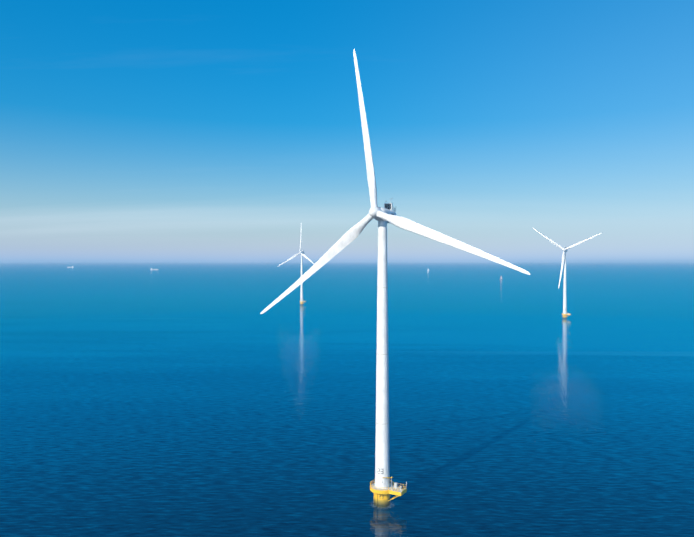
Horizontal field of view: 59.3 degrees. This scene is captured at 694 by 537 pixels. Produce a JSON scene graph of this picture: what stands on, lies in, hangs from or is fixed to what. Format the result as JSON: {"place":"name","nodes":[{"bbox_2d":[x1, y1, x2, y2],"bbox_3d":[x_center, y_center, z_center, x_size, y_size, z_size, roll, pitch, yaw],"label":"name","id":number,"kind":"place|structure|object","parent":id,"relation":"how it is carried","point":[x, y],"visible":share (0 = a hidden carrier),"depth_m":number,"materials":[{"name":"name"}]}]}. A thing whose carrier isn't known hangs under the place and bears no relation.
{"place":"outdoors","nodes":[
{"label":"outdoors","id":0,"kind":"place"},
{"bbox_2d":[0,262,693,536],"bbox_3d":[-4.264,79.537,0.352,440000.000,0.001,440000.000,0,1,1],"label":"sea","id":1,"kind":"structure","parent":0,"point":[185,400],"depth_m":344.91,"materials":[{"name":"liquid"}]},
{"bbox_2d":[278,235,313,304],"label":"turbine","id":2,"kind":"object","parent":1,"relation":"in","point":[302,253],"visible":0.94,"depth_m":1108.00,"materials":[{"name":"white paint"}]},
{"bbox_2d":[260,49,529,507],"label":"turbine","id":3,"kind":"object","parent":1,"relation":"on","point":[382,488],"visible":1,"depth_m":196.63,"materials":[{"name":"white paint"}]},
{"bbox_2d":[533,228,600,317],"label":"turbine","id":4,"kind":"object","parent":1,"relation":"in","point":[564,313],"visible":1,"depth_m":843.45,"materials":[{"name":"white paint"}]},
{"bbox_2d":[0,0,693,265],"label":"sky","id":5,"kind":"structure","parent":0,"point":[177,132],"materials":[{"name":"blue"}]}
]}

